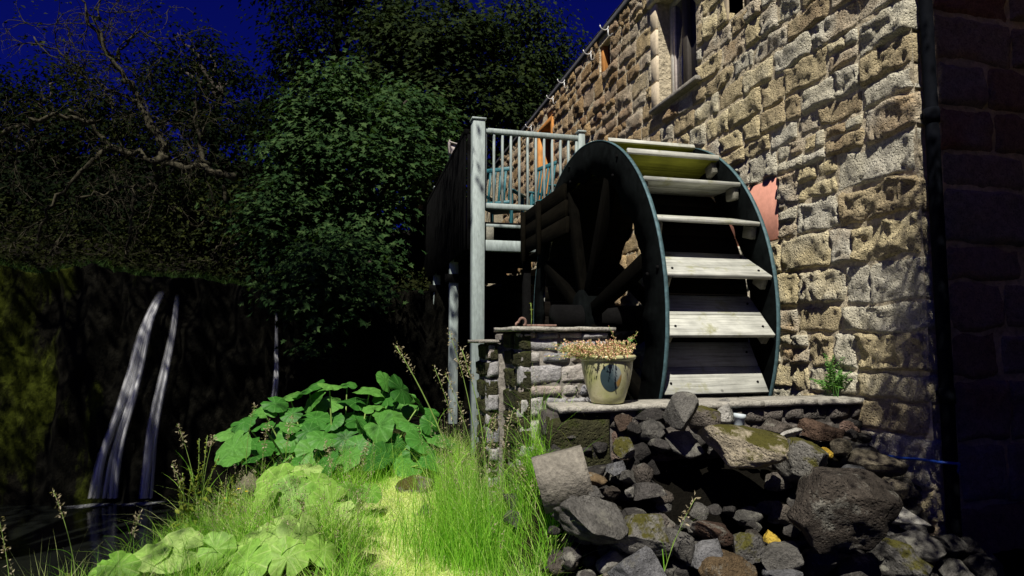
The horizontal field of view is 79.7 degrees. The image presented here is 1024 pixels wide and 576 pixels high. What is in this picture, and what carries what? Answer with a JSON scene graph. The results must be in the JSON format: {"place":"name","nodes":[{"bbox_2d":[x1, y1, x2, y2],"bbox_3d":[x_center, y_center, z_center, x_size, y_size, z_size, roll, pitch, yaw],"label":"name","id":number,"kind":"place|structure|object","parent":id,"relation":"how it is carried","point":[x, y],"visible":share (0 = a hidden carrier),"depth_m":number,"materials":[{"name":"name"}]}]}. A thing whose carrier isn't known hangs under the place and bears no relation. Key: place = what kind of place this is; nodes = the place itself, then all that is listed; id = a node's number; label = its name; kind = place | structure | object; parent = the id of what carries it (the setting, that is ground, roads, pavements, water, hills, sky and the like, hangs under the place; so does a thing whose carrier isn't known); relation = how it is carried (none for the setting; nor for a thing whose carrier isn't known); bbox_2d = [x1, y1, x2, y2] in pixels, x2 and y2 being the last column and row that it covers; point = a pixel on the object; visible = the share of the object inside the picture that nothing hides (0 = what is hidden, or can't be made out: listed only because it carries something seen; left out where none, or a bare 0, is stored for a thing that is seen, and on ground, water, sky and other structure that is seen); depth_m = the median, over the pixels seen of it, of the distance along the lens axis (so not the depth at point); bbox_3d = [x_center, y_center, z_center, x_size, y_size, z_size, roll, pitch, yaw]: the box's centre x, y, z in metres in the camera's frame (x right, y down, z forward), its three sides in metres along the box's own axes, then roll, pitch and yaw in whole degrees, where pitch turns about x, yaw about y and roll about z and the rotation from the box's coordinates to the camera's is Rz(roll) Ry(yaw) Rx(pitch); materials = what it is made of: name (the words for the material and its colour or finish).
{"place":"outdoors","nodes":[
{"label":"outdoors","id":0,"kind":"place"},
{"bbox_2d":[0,493,254,575],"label":"pool water","id":1,"kind":"structure","parent":0,"point":[28,531],"depth_m":7.55,"materials":[{"name":"black liquid"}]},
{"bbox_2d":[77,486,330,575],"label":"meadow grass","id":2,"kind":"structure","parent":0,"point":[158,539],"depth_m":3.74,"materials":[{"name":"plant"}]},
{"bbox_2d":[0,263,491,507],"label":"cliff","id":3,"kind":"structure","parent":0,"point":[70,338],"depth_m":9.29,"materials":[{"name":"stone"}]},
{"bbox_2d":[91,306,156,498],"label":"waterfall","id":4,"kind":"structure","parent":3,"relation":"attached to","point":[99,467],"depth_m":8.89,"materials":[{"name":"white liquid"}]},
{"bbox_2d":[0,0,258,275],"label":"bare tree","id":5,"kind":"object","parent":3,"relation":"on","point":[161,158],"visible":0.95,"depth_m":10.96,"materials":[{"name":"brown plant"}]},
{"bbox_2d":[0,257,277,288],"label":"lip grass","id":6,"kind":"structure","parent":3,"relation":"on","point":[19,266],"depth_m":9.59,"materials":[{"name":"plant"}]},
{"bbox_2d":[142,309,175,498],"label":"waterfall","id":7,"kind":"structure","parent":3,"relation":"attached to","point":[155,427],"depth_m":8.97,"materials":[{"name":"white liquid"}]},
{"bbox_2d":[77,157,301,281],"bbox_3d":[-6.060,-1.119,12.091,5.348,2.614,2.727,-1,-5,11],"label":"hawthorn bush","id":8,"kind":"object","parent":3,"relation":"on","point":[207,233],"visible":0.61,"depth_m":11.84,"materials":[{"name":"green plant"}]},
{"bbox_2d":[0,185,448,291],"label":"undergrowth","id":9,"kind":"object","parent":3,"relation":"on","point":[220,270],"visible":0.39,"depth_m":11.14,"materials":[{"name":"green plant"}]},
{"bbox_2d":[11,404,605,575],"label":"grass","id":10,"kind":"structure","parent":0,"point":[542,547],"depth_m":3.26,"materials":[{"name":"plant"}]},
{"bbox_2d":[0,0,622,229],"label":"sky","id":11,"kind":"structure","parent":0,"point":[224,20],"materials":[{"name":"blue"}]},
{"bbox_2d":[212,435,459,518],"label":"meadow grass","id":12,"kind":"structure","parent":0,"point":[377,475],"depth_m":4.95,"materials":[{"name":"plant"}]},
{"bbox_2d":[195,364,545,575],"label":"seeding grass","id":13,"kind":"structure","parent":0,"point":[358,493],"depth_m":3.62,"materials":[{"name":"plant"}]},
{"bbox_2d":[357,468,497,575],"bbox_3d":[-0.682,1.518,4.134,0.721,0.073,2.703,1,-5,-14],"label":"path","id":14,"kind":"structure","parent":0,"point":[377,565],"depth_m":3.42,"materials":[{"name":"plant"}]},
{"bbox_2d":[395,475,434,493],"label":"rock","id":15,"kind":"object","parent":14,"relation":"on","point":[404,482],"visible":0.54,"depth_m":4.72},
{"bbox_2d":[0,150,1023,575],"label":"ground","id":16,"kind":"structure","parent":0,"point":[718,482],"depth_m":3.27,"materials":[{"name":"soil"}]},
{"bbox_2d":[0,42,225,247],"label":"broadleaf tree","id":17,"kind":"object","parent":16,"relation":"on","point":[27,168],"visible":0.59,"depth_m":18.36,"materials":[{"name":"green plant"}]},
{"bbox_2d":[88,527,236,575],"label":"butterbur plant","id":18,"kind":"object","parent":16,"relation":"on","point":[219,541],"visible":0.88,"depth_m":3.14,"materials":[{"name":"green plant"}]},
{"bbox_2d":[169,473,194,531],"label":"dock plant","id":19,"kind":"object","parent":16,"relation":"on","point":[183,507],"visible":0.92,"depth_m":3.87,"materials":[{"name":"green plant"}]},
{"bbox_2d":[184,435,219,528],"bbox_3d":[-1.999,1.290,3.922,0.243,0.691,0.164,-1,-5,10],"label":"dock plant","id":20,"kind":"object","parent":16,"relation":"on","point":[198,476],"visible":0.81,"depth_m":3.92,"materials":[{"name":"green plant"}]},
{"bbox_2d":[111,12,306,256],"bbox_3d":[-8.862,-4.553,19.023,9.244,9.390,5.784,-2,-5,19],"label":"broadleaf tree","id":21,"kind":"object","parent":16,"relation":"on","point":[216,139],"visible":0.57,"depth_m":19.47,"materials":[{"name":"green plant"}]},
{"bbox_2d":[0,123,487,287],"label":"woodland","id":22,"kind":"object","parent":16,"relation":"on","point":[159,173],"visible":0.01,"depth_m":20.06,"materials":[{"name":"green plant"}]},
{"bbox_2d":[223,513,336,575],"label":"butterbur plant","id":23,"kind":"object","parent":16,"relation":"on","point":[279,535],"visible":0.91,"depth_m":3.05,"materials":[{"name":"green plant"}]},
{"bbox_2d":[253,463,381,525],"bbox_3d":[-1.313,1.399,4.081,0.908,0.379,0.581,-3,-5,33],"label":"butterbur plant","id":24,"kind":"object","parent":16,"relation":"on","point":[311,476],"visible":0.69,"depth_m":4.05,"materials":[{"name":"green plant"}]},
{"bbox_2d":[209,0,442,250],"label":"broadleaf tree","id":25,"kind":"object","parent":16,"relation":"on","point":[324,9],"visible":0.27,"depth_m":17.80,"materials":[{"name":"green plant"}]},
{"bbox_2d":[213,371,455,477],"bbox_3d":[-1.644,1.314,5.746,2.180,1.009,1.925,1,-5,-14],"label":"butterbur plant","id":26,"kind":"object","parent":16,"relation":"on","point":[307,437],"visible":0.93,"depth_m":5.69,"materials":[{"name":"green plant"}]},
{"bbox_2d":[194,47,480,362],"bbox_3d":[-2.933,-1.693,11.271,5.553,5.942,5.783,1,-5,-14],"label":"sycamore tree","id":27,"kind":"object","parent":16,"relation":"on","point":[373,148],"visible":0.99,"depth_m":10.96,"materials":[{"name":"green plant"}]},
{"bbox_2d":[295,0,560,270],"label":"broadleaf tree","id":28,"kind":"object","parent":16,"relation":"on","point":[419,48],"visible":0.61,"depth_m":15.67,"materials":[{"name":"green plant"}]},
{"bbox_2d":[393,342,480,504],"bbox_3d":[-0.435,0.911,3.694,0.575,1.189,0.221,1,-5,-14],"label":"grass stalk","id":29,"kind":"object","parent":16,"relation":"on","point":[438,428],"depth_m":3.60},
{"bbox_2d":[396,441,504,530],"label":"tall grass","id":30,"kind":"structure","parent":16,"relation":"on","point":[432,482],"depth_m":4.18,"materials":[{"name":"plant"}]},
{"bbox_2d":[447,327,490,517],"bbox_3d":[-0.183,0.868,3.604,0.341,1.271,0.292,-2,-5,21],"label":"grass stalk","id":31,"kind":"object","parent":16,"relation":"on","point":[467,395],"depth_m":3.60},
{"bbox_2d":[336,371,604,575],"bbox_3d":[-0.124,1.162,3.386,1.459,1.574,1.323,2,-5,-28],"label":"tall grass","id":32,"kind":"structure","parent":16,"relation":"on","point":[466,550],"depth_m":3.22,"materials":[{"name":"plant"}]},
{"bbox_2d":[459,346,498,497],"bbox_3d":[-0.153,0.921,3.553,0.298,1.172,0.261,3,-5,-34],"label":"grass stalk","id":33,"kind":"object","parent":16,"relation":"on","point":[467,366],"depth_m":3.60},
{"bbox_2d":[399,116,586,455],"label":"timber deck","id":34,"kind":"structure","parent":16,"relation":"on","point":[477,255],"depth_m":7.60,"materials":[{"name":"grey paint"}]},
{"bbox_2d":[485,166,525,222],"bbox_3d":[-0.148,-1.184,8.688,0.570,0.994,0.510,-2,-5,23],"label":"garden chair","id":35,"kind":"object","parent":34,"relation":"on","point":[492,212],"visible":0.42,"depth_m":8.58,"materials":[{"name":"teal paint"}]},
{"bbox_2d":[529,161,556,204],"bbox_3d":[0.577,-1.202,8.461,0.510,0.994,0.570,3,-5,-33],"label":"garden chair","id":36,"kind":"object","parent":34,"relation":"on","point":[531,193],"visible":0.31,"depth_m":8.43,"materials":[{"name":"teal paint"}]},
{"bbox_2d":[436,0,593,168],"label":"broadleaf tree","id":37,"kind":"object","parent":16,"relation":"on","point":[552,66],"visible":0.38,"depth_m":17.40,"materials":[{"name":"green plant"}]},
{"bbox_2d":[468,326,615,505],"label":"stone pier","id":38,"kind":"structure","parent":16,"relation":"on","point":[505,369],"depth_m":3.70,"materials":[{"name":"stone"}]},
{"bbox_2d":[520,183,568,332],"bbox_3d":[0.621,0.717,6.513,0.900,3.187,2.100,1,-5,-14],"label":"launder","id":39,"kind":"object","parent":16,"relation":"on","point":[544,221],"visible":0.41,"depth_m":6.23,"materials":[{"name":"wood"}]},
{"bbox_2d":[539,394,865,466],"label":"retaining wall","id":40,"kind":"structure","parent":16,"relation":"on","point":[594,422],"depth_m":3.38,"materials":[{"name":"stone"}]},
{"bbox_2d":[580,355,635,403],"bbox_3d":[0.526,0.501,3.393,0.320,0.262,0.320,1,-5,-14],"label":"flower pot","id":41,"kind":"object","parent":40,"relation":"on","point":[607,381],"visible":0.86,"depth_m":3.29,"materials":[{"name":"ceramic"}]},
{"bbox_2d":[545,325,637,359],"bbox_3d":[0.447,0.305,3.413,0.475,0.199,0.458,-3,-5,31],"label":"sedum plant","id":42,"kind":"object","parent":41,"relation":"on","point":[614,349],"visible":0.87,"depth_m":3.32,"materials":[{"name":"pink plant"}]},
{"bbox_2d":[716,398,733,424],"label":"rock","id":43,"kind":"object","parent":40,"relation":"on","point":[726,412],"visible":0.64,"depth_m":3.39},
{"bbox_2d":[810,353,851,396],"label":"wall fern","id":44,"kind":"object","parent":40,"relation":"on","point":[832,386],"depth_m":3.76,"materials":[{"name":"green plant"}]},
{"bbox_2d":[541,419,941,575],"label":"rubble","id":45,"kind":"object","parent":16,"relation":"on","point":[789,530],"visible":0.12,"depth_m":3.11,"materials":[{"name":"stone"}]},
{"bbox_2d":[531,445,593,513],"bbox_3d":[0.245,0.911,2.931,0.306,0.314,0.127,0,-4,1],"label":"concrete slab","id":46,"kind":"object","parent":45,"relation":"on","point":[562,475],"depth_m":2.88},
{"bbox_2d":[547,552,577,574],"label":"rock","id":47,"kind":"object","parent":45,"relation":"on","point":[556,564],"visible":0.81,"depth_m":2.69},
{"bbox_2d":[551,495,628,543],"bbox_3d":[0.348,1.017,2.712,0.298,0.214,0.277,3,-5,-32],"label":"rock","id":48,"kind":"object","parent":45,"relation":"on","point":[592,519],"visible":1,"depth_m":2.65,"materials":[{"name":"stone"}]},
{"bbox_2d":[612,437,634,458],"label":"rock","id":49,"kind":"object","parent":45,"relation":"on","point":[623,448],"visible":1,"depth_m":3.11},
{"bbox_2d":[607,546,666,575],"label":"rock","id":50,"kind":"object","parent":45,"relation":"on","point":[644,561],"visible":1,"depth_m":2.55,"materials":[{"name":"stone"}]},
{"bbox_2d":[616,514,672,556],"bbox_3d":[0.578,1.107,2.782,0.259,0.182,0.240,1,-5,-14],"label":"rock","id":51,"kind":"object","parent":50,"relation":"on","point":[648,530],"visible":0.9,"depth_m":2.71,"materials":[{"name":"stone"}]},
{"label":"rock","id":52,"kind":"object","parent":51,"relation":"on","visible":0},
{"bbox_2d":[623,507,646,515],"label":"rock","id":53,"kind":"object","parent":52,"relation":"on","point":[633,510],"visible":0.34,"depth_m":2.90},
{"bbox_2d":[631,482,666,500],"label":"rock","id":54,"kind":"object","parent":53,"relation":"on","point":[644,490],"visible":0.95,"depth_m":2.92,"materials":[{"name":"stone"}]},
{"bbox_2d":[619,470,635,483],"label":"rock","id":55,"kind":"object","parent":54,"relation":"on","point":[626,476],"visible":1,"depth_m":2.97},
{"bbox_2d":[605,460,625,475],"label":"rock","id":56,"kind":"object","parent":55,"relation":"on","point":[616,468],"visible":0.89,"depth_m":3.00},
{"bbox_2d":[632,463,653,482],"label":"rock","id":57,"kind":"object","parent":54,"relation":"on","point":[643,472],"visible":0.77,"depth_m":2.99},
{"bbox_2d":[633,441,652,461],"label":"rock","id":58,"kind":"object","parent":45,"relation":"on","point":[643,450],"visible":0.77,"depth_m":3.19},
{"bbox_2d":[624,422,641,436],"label":"rock","id":59,"kind":"object","parent":58,"relation":"on","point":[633,429],"visible":0.97,"depth_m":3.21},
{"bbox_2d":[614,413,632,431],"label":"rock","id":60,"kind":"object","parent":59,"relation":"on","point":[622,421],"visible":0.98,"depth_m":3.24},
{"bbox_2d":[648,438,670,451],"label":"rock","id":61,"kind":"object","parent":45,"relation":"on","point":[659,445],"visible":0.99,"depth_m":3.15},
{"bbox_2d":[637,419,665,441],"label":"rock","id":62,"kind":"object","parent":61,"relation":"on","point":[652,429],"visible":0.8,"depth_m":3.21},
{"bbox_2d":[634,407,663,421],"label":"rock","id":63,"kind":"object","parent":62,"relation":"on","point":[655,413],"visible":0.7,"depth_m":3.30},
{"bbox_2d":[663,559,691,575],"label":"rock","id":64,"kind":"object","parent":45,"relation":"on","point":[674,567],"visible":0.68,"depth_m":2.74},
{"bbox_2d":[662,391,698,430],"bbox_3d":[0.880,0.630,3.130,0.171,0.193,0.189,1,-5,-14],"label":"rock","id":65,"kind":"object","parent":45,"relation":"on","point":[680,410],"visible":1,"depth_m":3.09,"materials":[{"name":"stone"}]},
{"bbox_2d":[698,549,757,575],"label":"rock","id":66,"kind":"object","parent":45,"relation":"on","point":[727,563],"visible":0.76,"depth_m":2.65,"materials":[{"name":"stone"}]},
{"bbox_2d":[685,538,722,569],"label":"rock","id":67,"kind":"object","parent":66,"relation":"on","point":[704,549],"visible":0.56,"depth_m":2.70,"materials":[{"name":"stone"}]},
{"bbox_2d":[666,527,694,563],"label":"rock","id":68,"kind":"object","parent":67,"relation":"on","point":[683,548],"visible":0.81,"depth_m":2.70,"materials":[{"name":"stone"}]},
{"bbox_2d":[690,520,733,545],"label":"rock","id":69,"kind":"object","parent":67,"relation":"on","point":[705,529],"visible":0.94,"depth_m":2.80,"materials":[{"name":"stone"}]},
{"bbox_2d":[733,532,765,563],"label":"rock","id":70,"kind":"object","parent":66,"relation":"on","point":[750,548],"visible":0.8,"depth_m":2.75,"materials":[{"name":"stone"}]},
{"bbox_2d":[697,424,788,468],"bbox_3d":[1.155,0.789,3.071,0.433,0.223,0.382,-2,-5,25],"label":"rock","id":71,"kind":"object","parent":45,"relation":"on","point":[739,447],"visible":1,"depth_m":2.93,"materials":[{"name":"stone"}]},
{"bbox_2d":[744,522,761,532],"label":"rock","id":72,"kind":"object","parent":45,"relation":"on","point":[757,526],"visible":0.84,"depth_m":2.96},
{"bbox_2d":[732,506,762,525],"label":"rock","id":73,"kind":"object","parent":72,"relation":"on","point":[743,516],"visible":0.9,"depth_m":3.01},
{"bbox_2d":[759,417,794,433],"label":"rock","id":74,"kind":"object","parent":45,"relation":"on","point":[773,425],"visible":0.54,"depth_m":3.39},
{"bbox_2d":[764,472,792,491],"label":"rock","id":75,"kind":"object","parent":45,"relation":"on","point":[776,481],"visible":0.81,"depth_m":3.21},
{"bbox_2d":[767,504,793,524],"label":"rock","id":76,"kind":"object","parent":45,"relation":"on","point":[777,515],"visible":0.72,"depth_m":3.04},
{"bbox_2d":[762,567,803,575],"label":"rock","id":77,"kind":"object","parent":45,"relation":"on","point":[787,572],"visible":0.85,"depth_m":2.70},
{"bbox_2d":[761,541,803,570],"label":"rock","id":78,"kind":"object","parent":77,"relation":"on","point":[781,555],"visible":0.95,"depth_m":2.73,"materials":[{"name":"stone"}]},
{"bbox_2d":[786,467,902,553],"bbox_3d":[1.448,0.995,2.782,0.434,0.354,0.411,0,-4,5],"label":"rock","id":79,"kind":"object","parent":78,"relation":"on","point":[831,509],"visible":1,"depth_m":2.64,"materials":[{"name":"stone"}]},
{"bbox_2d":[773,437,828,482],"bbox_3d":[1.534,0.898,3.214,0.280,0.242,0.369,1,-5,-14],"label":"rock","id":80,"kind":"object","parent":45,"relation":"on","point":[804,456],"visible":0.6,"depth_m":3.10,"materials":[{"name":"stone"}]},
{"bbox_2d":[801,549,839,575],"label":"rock","id":81,"kind":"object","parent":45,"relation":"on","point":[817,564],"visible":0.85,"depth_m":2.77,"materials":[{"name":"stone"}]},
{"bbox_2d":[847,448,908,476],"bbox_3d":[1.974,0.961,3.348,0.258,0.148,0.212,0,-4,3],"label":"rock","id":82,"kind":"object","parent":45,"relation":"on","point":[879,464],"visible":0.84,"depth_m":3.28,"materials":[{"name":"stone"}]},
{"bbox_2d":[830,438,851,455],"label":"rock","id":83,"kind":"object","parent":82,"relation":"on","point":[840,446],"visible":0.94,"depth_m":3.36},
{"bbox_2d":[797,417,844,441],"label":"rock","id":84,"kind":"object","parent":83,"relation":"on","point":[815,430],"visible":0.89,"depth_m":3.43,"materials":[{"name":"stone"}]},
{"bbox_2d":[885,529,905,537],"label":"rock","id":85,"kind":"object","parent":45,"relation":"on","point":[901,531],"visible":0.15,"depth_m":3.08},
{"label":"rock","id":86,"kind":"object","parent":85,"relation":"on","visible":0},
{"bbox_2d":[891,507,931,525],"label":"rock","id":87,"kind":"object","parent":86,"relation":"on","point":[905,516],"visible":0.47,"depth_m":3.05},
{"bbox_2d":[882,476,909,499],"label":"rock","id":88,"kind":"object","parent":87,"relation":"on","point":[901,489],"visible":0.3,"depth_m":3.12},
{"bbox_2d":[871,538,935,575],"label":"rock","id":89,"kind":"object","parent":45,"relation":"on","point":[902,558],"visible":0.69,"depth_m":2.89,"materials":[{"name":"stone"}]},
{"bbox_2d":[930,534,968,557],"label":"rock","id":90,"kind":"object","parent":45,"relation":"on","point":[955,546],"visible":0.94,"depth_m":2.98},
{"bbox_2d":[937,558,974,575],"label":"rock","id":91,"kind":"object","parent":45,"relation":"on","point":[951,567],"visible":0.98,"depth_m":2.89,"materials":[{"name":"stone"}]},
{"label":"rock","id":92,"kind":"object","parent":45,"relation":"on","visible":0},
{"bbox_2d":[663,431,704,458],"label":"rock","id":93,"kind":"object","parent":92,"relation":"on","point":[685,444],"visible":0.92,"depth_m":3.19,"materials":[{"name":"stone"}]},
{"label":"rock","id":94,"kind":"object","parent":45,"relation":"on","visible":0},
{"bbox_2d":[888,529,946,562],"bbox_3d":[1.944,1.258,2.962,0.251,0.151,0.179,-1,-5,17],"label":"rock","id":95,"kind":"object","parent":94,"relation":"on","point":[928,548],"visible":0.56,"depth_m":2.93,"materials":[{"name":"stone"}]},
{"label":"rock","id":96,"kind":"object","parent":45,"relation":"on","visible":0},
{"bbox_2d":[837,552,881,575],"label":"rock","id":97,"kind":"object","parent":96,"relation":"on","point":[863,564],"visible":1,"depth_m":2.79,"materials":[{"name":"stone"}]},
{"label":"rock","id":98,"kind":"object","parent":45,"relation":"on","visible":0},
{"bbox_2d":[687,523,697,536],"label":"rock","id":99,"kind":"object","parent":98,"relation":"on","point":[691,532],"visible":0.18,"depth_m":2.91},
{"bbox_2d":[689,502,708,519],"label":"rock","id":100,"kind":"object","parent":99,"relation":"on","point":[699,510],"visible":0.98,"depth_m":2.99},
{"bbox_2d":[466,0,1023,553],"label":"mill building","id":101,"kind":"structure","parent":16,"relation":"on","point":[802,120],"depth_m":3.66,"materials":[{"name":"stone"}]},
{"bbox_2d":[537,114,553,199],"bbox_3d":[0.648,-1.610,10.049,0.240,2.216,0.826,1,-5,-14],"label":"door","id":102,"kind":"structure","parent":101,"relation":"in","point":[547,127],"depth_m":10.40,"materials":[{"name":"paint"}]},
{"bbox_2d":[601,45,609,74],"bbox_3d":[1.235,-2.904,7.728,0.100,0.397,0.336,1,-5,-14],"label":"small window","id":103,"kind":"structure","parent":101,"relation":"in","point":[605,50],"depth_m":7.83,"materials":[{"name":"orange wood"}]},
{"bbox_2d":[533,138,780,399],"bbox_3d":[1.022,0.255,5.361,1.400,2.985,2.968,1,-5,-14],"label":"water wheel","id":104,"kind":"object","parent":101,"relation":"attached to","point":[697,319],"visible":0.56,"depth_m":4.33,"materials":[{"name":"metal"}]},
{"bbox_2d":[669,0,696,93],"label":"window","id":105,"kind":"structure","parent":101,"relation":"in","point":[683,41],"depth_m":6.13,"materials":[{"name":"glass"}]},
{"bbox_2d":[885,454,960,473],"bbox_3d":[2.164,1.187,3.286,0.170,0.577,0.453,4,-6,-38],"label":"hose","id":106,"kind":"object","parent":101,"relation":"attached to","point":[958,464],"visible":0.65,"depth_m":3.19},
{"bbox_2d":[918,0,963,559],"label":"drainpipe","id":107,"kind":"object","parent":101,"relation":"attached to","point":[945,391],"visible":0.95,"depth_m":3.24,"materials":[{"name":"metal"}]},
{"bbox_2d":[961,552,1004,575],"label":"rock","id":108,"kind":"object","parent":16,"relation":"on","point":[984,564],"visible":0.89,"depth_m":2.92,"materials":[{"name":"stone"}]},
{"bbox_2d":[961,536,984,554],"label":"rock","id":109,"kind":"object","parent":108,"relation":"on","point":[974,546],"visible":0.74,"depth_m":2.99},
{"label":"rock","id":110,"kind":"object","parent":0,"visible":0},
{"bbox_2d":[596,551,622,574],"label":"rock","id":111,"kind":"object","parent":110,"relation":"on","point":[608,561],"visible":0.77,"depth_m":2.69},
{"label":"rock","id":112,"kind":"object","parent":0,"visible":0},
{"bbox_2d":[688,405,720,429],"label":"rock","id":113,"kind":"object","parent":112,"relation":"on","point":[703,416],"visible":0.67,"depth_m":3.32,"materials":[{"name":"stone"}]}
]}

